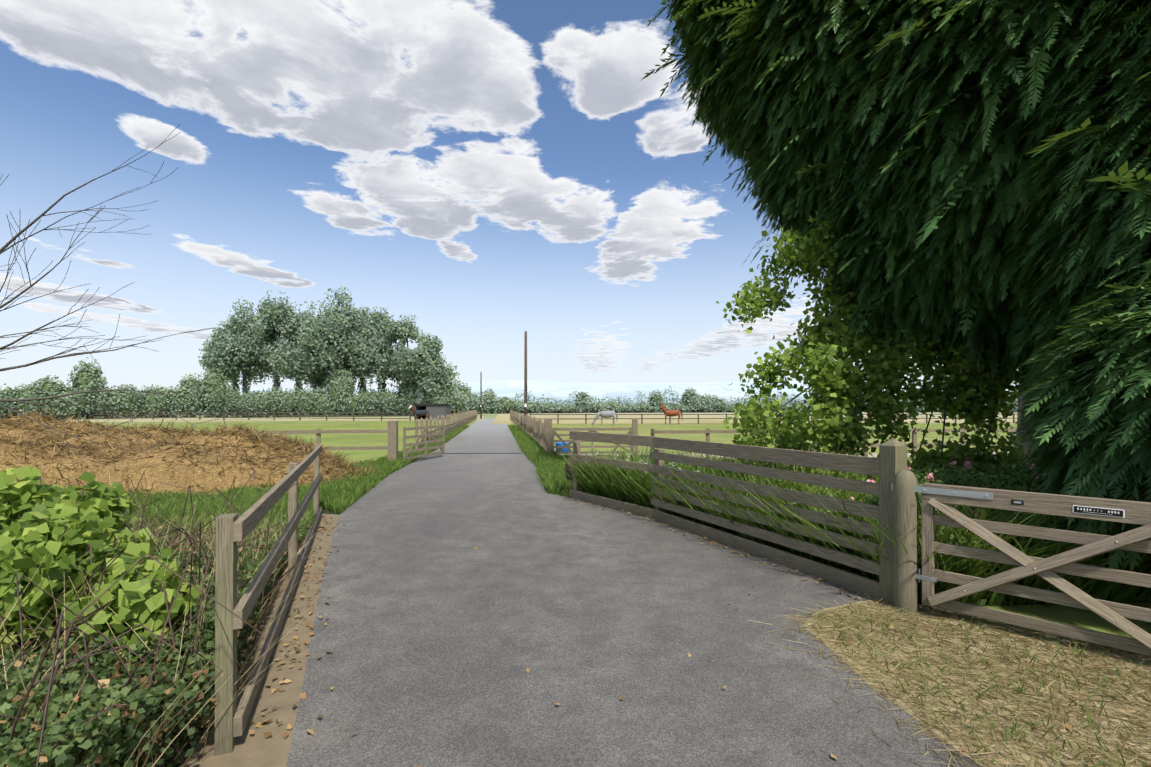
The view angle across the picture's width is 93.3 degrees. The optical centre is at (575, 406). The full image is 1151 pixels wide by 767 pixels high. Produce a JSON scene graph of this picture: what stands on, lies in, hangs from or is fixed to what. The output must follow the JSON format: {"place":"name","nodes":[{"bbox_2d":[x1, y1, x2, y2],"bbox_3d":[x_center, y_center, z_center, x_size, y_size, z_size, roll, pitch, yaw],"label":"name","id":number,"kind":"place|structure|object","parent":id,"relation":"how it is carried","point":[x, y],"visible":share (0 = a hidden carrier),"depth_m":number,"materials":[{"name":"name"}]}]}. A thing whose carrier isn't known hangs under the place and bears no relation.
{"place":"outdoors","nodes":[
{"label":"outdoors","id":0,"kind":"place"},
{"bbox_2d":[0,491,329,766],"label":"dry stems","id":1,"kind":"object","parent":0,"point":[145,760],"depth_m":2.84,"materials":[{"name":"beige plant"}]},
{"bbox_2d":[3,508,340,766],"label":"bank soil ground","id":2,"kind":"structure","parent":0,"point":[199,733],"depth_m":2.75,"materials":[{"name":"brown soil"}]},
{"bbox_2d":[0,125,229,476],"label":"bare branches","id":3,"kind":"object","parent":2,"relation":"on","point":[4,248],"visible":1,"depth_m":4.82,"materials":[{"name":"grey"}]},
{"bbox_2d":[58,484,326,567],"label":"bank grass","id":4,"kind":"structure","parent":0,"point":[208,500],"depth_m":8.19,"materials":[{"name":"green plant"}]},
{"bbox_2d":[3,417,483,421],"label":"dry field","id":5,"kind":"structure","parent":0,"point":[207,419],"depth_m":70.50,"materials":[{"name":"beige plant"}]},
{"bbox_2d":[86,412,410,420],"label":"fence","id":6,"kind":"object","parent":5,"relation":"on","point":[248,415],"visible":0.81,"depth_m":66.72,"materials":[{"name":"brown wood"}]},
{"bbox_2d":[415,404,450,419],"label":"field shelter","id":7,"kind":"object","parent":5,"relation":"on","point":[435,410],"visible":0.74,"depth_m":69.43,"materials":[{"name":"grey"}]},
{"bbox_2d":[179,514,338,766],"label":"roadside dirt","id":8,"kind":"structure","parent":0,"point":[257,748],"depth_m":3.32,"materials":[{"name":"beige soil"}]},
{"bbox_2d":[214,444,321,755],"bbox_3d":[-2.789,1.227,5.435,0.121,1.390,6.067,0,0,-22],"label":"rail fence","id":9,"kind":"object","parent":8,"relation":"on","point":[231,531],"visible":0.83,"depth_m":2.73,"materials":[{"name":"brown wood"}]},
{"bbox_2d":[218,424,468,514],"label":"verge grass","id":10,"kind":"structure","parent":0,"point":[341,495],"depth_m":10.80,"materials":[{"name":"green plant"}]},
{"bbox_2d":[0,0,1017,390],"label":"sky","id":11,"kind":"structure","parent":0,"point":[488,173],"materials":[{"name":"blue"}]},
{"bbox_2d":[508,424,608,496],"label":"verge grass","id":12,"kind":"structure","parent":0,"point":[553,480],"depth_m":15.05,"materials":[{"name":"green plant"}]},
{"bbox_2d":[136,380,1010,404],"bbox_3d":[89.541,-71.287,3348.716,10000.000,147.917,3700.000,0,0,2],"label":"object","id":13,"kind":"structure","parent":0,"point":[548,389],"depth_m":2211.11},
{"bbox_2d":[78,412,1150,766],"bbox_3d":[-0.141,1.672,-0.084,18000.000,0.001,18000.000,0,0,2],"label":"ground","id":14,"kind":"structure","parent":0,"point":[1072,616],"depth_m":30.45,"materials":[{"name":"green plant"}]},
{"bbox_2d":[0,465,205,673],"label":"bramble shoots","id":15,"kind":"object","parent":14,"relation":"on","point":[48,516],"visible":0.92,"depth_m":3.12,"materials":[{"name":"green plant"}]},
{"bbox_2d":[0,471,323,766],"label":"bramble","id":16,"kind":"object","parent":14,"relation":"on","point":[80,712],"depth_m":2.47,"materials":[{"name":"green plant"}]},
{"bbox_2d":[0,416,358,495],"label":"muck heap","id":17,"kind":"object","parent":14,"relation":"on","point":[185,475],"visible":0.44,"depth_m":10.53,"materials":[{"name":"soil"}]},
{"bbox_2d":[0,405,386,495],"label":"muck heap straw","id":18,"kind":"object","parent":14,"relation":"on","point":[252,435],"visible":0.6,"depth_m":11.51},
{"bbox_2d":[0,357,452,419],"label":"hedge","id":19,"kind":"object","parent":14,"relation":"on","point":[161,388],"depth_m":83.65,"materials":[{"name":"green plant"}]},
{"bbox_2d":[181,421,397,462],"bbox_3d":[-9.611,1.162,13.605,9.821,1.520,1.601,0,0,-31],"label":"paddock fence","id":20,"kind":"object","parent":14,"relation":"on","point":[392,446],"visible":0.17,"depth_m":15.35,"materials":[{"name":"brown wood"}]},
{"bbox_2d":[216,349,433,403],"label":"ivy tree","id":21,"kind":"object","parent":14,"relation":"on","point":[416,399],"visible":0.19,"depth_m":96.02,"materials":[{"name":"green plant"}]},
{"bbox_2d":[198,286,459,414],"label":"tree","id":22,"kind":"object","parent":14,"relation":"on","point":[237,342],"depth_m":92.99,"materials":[{"name":"green plant"}]},
{"bbox_2d":[408,404,429,419],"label":"horse","id":23,"kind":"object","parent":14,"relation":"on","point":[425,413],"visible":0.77,"depth_m":55.07,"materials":[{"name":"brown"}]},
{"bbox_2d":[403,410,476,460],"bbox_3d":[-12.002,1.156,54.268,7.951,1.535,78.163,0,0,-16],"label":"drive fence","id":24,"kind":"object","parent":14,"relation":"on","point":[455,420],"visible":0.81,"depth_m":18.98,"materials":[{"name":"brown wood"}]},
{"bbox_2d":[451,381,478,414],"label":"tree","id":25,"kind":"object","parent":14,"relation":"on","point":[465,404],"depth_m":113.49,"materials":[{"name":"green plant"}]},
{"bbox_2d":[480,331,526,430],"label":"utility poles","id":26,"kind":"object","parent":14,"relation":"on","point":[525,374],"visible":0.9,"depth_m":33.95,"materials":[{"name":"brown wood"}]},
{"bbox_2d":[510,410,546,451],"bbox_3d":[-4.881,1.165,46.089,0.211,1.520,56.729,0,0,-8],"label":"drive fence","id":27,"kind":"object","parent":14,"relation":"on","point":[535,429],"visible":0.69,"depth_m":25.74,"materials":[{"name":"brown wood"}]},
{"bbox_2d":[547,419,637,454],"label":"paddock gate","id":28,"kind":"structure","parent":14,"relation":"on","point":[552,433],"depth_m":18.11,"materials":[{"name":"brown wood"}]},
{"bbox_2d":[592,411,617,425],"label":"grey horse","id":29,"kind":"object","parent":14,"relation":"on","point":[605,414],"visible":0.96,"depth_m":47.96},
{"bbox_2d":[565,454,646,484],"bbox_3d":[0.915,1.384,11.697,2.208,0.595,1.295,0,0,-22],"label":"field roller","id":30,"kind":"object","parent":14,"relation":"on","point":[567,466],"visible":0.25,"depth_m":11.62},
{"bbox_2d":[660,404,682,423],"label":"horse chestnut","id":31,"kind":"object","parent":14,"relation":"on","point":[672,413],"visible":1,"depth_m":51.48,"materials":[{"name":"brown"}]},
{"bbox_2d":[429,385,1017,405],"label":"hedge","id":32,"kind":"object","parent":14,"relation":"on","point":[530,395],"visible":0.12,"depth_m":438.71,"materials":[{"name":"green plant"}]},
{"bbox_2d":[569,431,906,604],"bbox_3d":[1.463,1.094,7.351,0.422,1.655,6.134,0,0,-27],"label":"slatted fence","id":33,"kind":"object","parent":14,"relation":"on","point":[888,464],"visible":0.73,"depth_m":5.71,"materials":[{"name":"brown wood"}]},
{"bbox_2d":[472,387,1017,413],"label":"hedge","id":34,"kind":"object","parent":14,"relation":"on","point":[577,403],"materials":[{"name":"green plant"}]},
{"bbox_2d":[530,413,1016,423],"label":"paddock fence","id":35,"kind":"object","parent":14,"relation":"on","point":[698,418],"visible":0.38,"depth_m":52.79,"materials":[{"name":"brown wood"}]},
{"bbox_2d":[650,427,1016,459],"bbox_3d":[12.151,1.287,17.142,19.966,1.272,0.259,0,0,-5],"label":"paddock fence","id":36,"kind":"object","parent":14,"relation":"on","point":[708,431],"visible":0.17,"depth_m":16.79,"materials":[{"name":"brown wood"}]},
{"bbox_2d":[716,210,1044,496],"bbox_3d":[6.452,-2.086,8.935,9.985,9.510,4.006,0,0,-25],"label":"lime tree","id":37,"kind":"object","parent":14,"relation":"on","point":[837,387],"depth_m":7.84,"materials":[{"name":"green plant"}]},
{"bbox_2d":[665,0,1150,571],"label":"conifer","id":38,"kind":"object","parent":14,"relation":"on","point":[1017,234],"depth_m":6.39,"materials":[{"name":"green plant"}]},
{"bbox_2d":[640,0,1150,425],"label":"conifer leaders","id":39,"kind":"object","parent":38,"relation":"attached to","point":[1122,170],"visible":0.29,"depth_m":7.12,"materials":[{"name":"green plant"}]},
{"bbox_2d":[847,452,1049,533],"bbox_3d":[5.875,1.152,6.715,6.128,1.036,5.276,0,0,2],"label":"rose bush","id":40,"kind":"object","parent":14,"relation":"on","point":[1026,472],"depth_m":6.21,"materials":[{"name":"green plant"}]},
{"bbox_2d":[849,451,1044,518],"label":"flowers","id":41,"kind":"object","parent":40,"relation":"on","point":[930,477],"visible":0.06,"depth_m":6.26,"materials":[{"name":"plant"}]},
{"bbox_2d":[286,416,978,766],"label":"road","id":42,"kind":"structure","parent":0,"point":[440,637],"depth_m":3.80,"materials":[{"name":"grey asphalt"}]},
{"bbox_2d":[445,453,520,453],"bbox_3d":[-3.522,1.664,19.348,3.184,0.001,0.323,0,0,-3],"label":"road drain strip","id":43,"kind":"object","parent":42,"relation":"on","point":[482,453],"visible":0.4,"depth_m":19.31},
{"bbox_2d":[248,497,1137,766],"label":"fallen leaves","id":44,"kind":"object","parent":42,"relation":"on","point":[303,696],"visible":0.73,"depth_m":3.76,"materials":[{"name":"brown plant"}]},
{"bbox_2d":[492,413,1016,423],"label":"dry field","id":45,"kind":"structure","parent":0,"point":[502,418],"depth_m":70.50,"materials":[{"name":"beige plant"}]},
{"bbox_2d":[560,452,1008,457],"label":"sandy track ground","id":46,"kind":"structure","parent":0,"point":[874,454],"depth_m":18.93,"materials":[{"name":"beige sand"}]},
{"bbox_2d":[556,442,568,451],"bbox_3d":[-0.460,1.480,19.531,0.522,0.385,0.530,0,0,2],"label":"blue tub","id":47,"kind":"object","parent":46,"relation":"on","point":[562,444],"visible":0.48,"depth_m":19.31,"materials":[{"name":"blue plastic"}]},
{"bbox_2d":[802,599,1150,766],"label":"dry grass patch","id":48,"kind":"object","parent":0,"point":[1026,756],"depth_m":3.20,"materials":[{"name":"beige plant"}]},
{"bbox_2d":[750,592,1150,766],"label":"dry grass","id":49,"kind":"structure","parent":48,"relation":"on","point":[944,638],"depth_m":3.29,"materials":[{"name":"beige plant"}]},
{"bbox_2d":[817,598,1150,766],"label":"verge tufts","id":50,"kind":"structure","parent":48,"relation":"on","point":[1020,690],"depth_m":3.24,"materials":[{"name":"beige plant"}]},
{"bbox_2d":[892,470,1150,655],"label":"field gate","id":51,"kind":"structure","parent":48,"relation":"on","point":[907,575],"depth_m":3.93,"materials":[{"name":"brown wood"}]},
{"bbox_2d":[920,598,1149,605],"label":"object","id":52,"kind":"structure","parent":0,"point":[1038,603],"depth_m":4.60,"materials":[{"name":"green plant"}]},
{"bbox_2d":[553,444,1150,606],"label":"fence strap leaves","id":53,"kind":"object","parent":52,"relation":"on","point":[1116,592],"visible":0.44,"depth_m":5.31,"materials":[{"name":"green plant"}]},
{"bbox_2d":[588,452,831,513],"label":"white flowers","id":54,"kind":"object","parent":53,"relation":"attached to","point":[665,465],"visible":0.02,"depth_m":8.73,"materials":[{"name":"white plant"}]},
{"bbox_2d":[583,464,1148,604],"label":"fence weeds","id":55,"kind":"object","parent":52,"relation":"on","point":[1013,545],"depth_m":4.67,"materials":[{"name":"green plant"}]}
]}

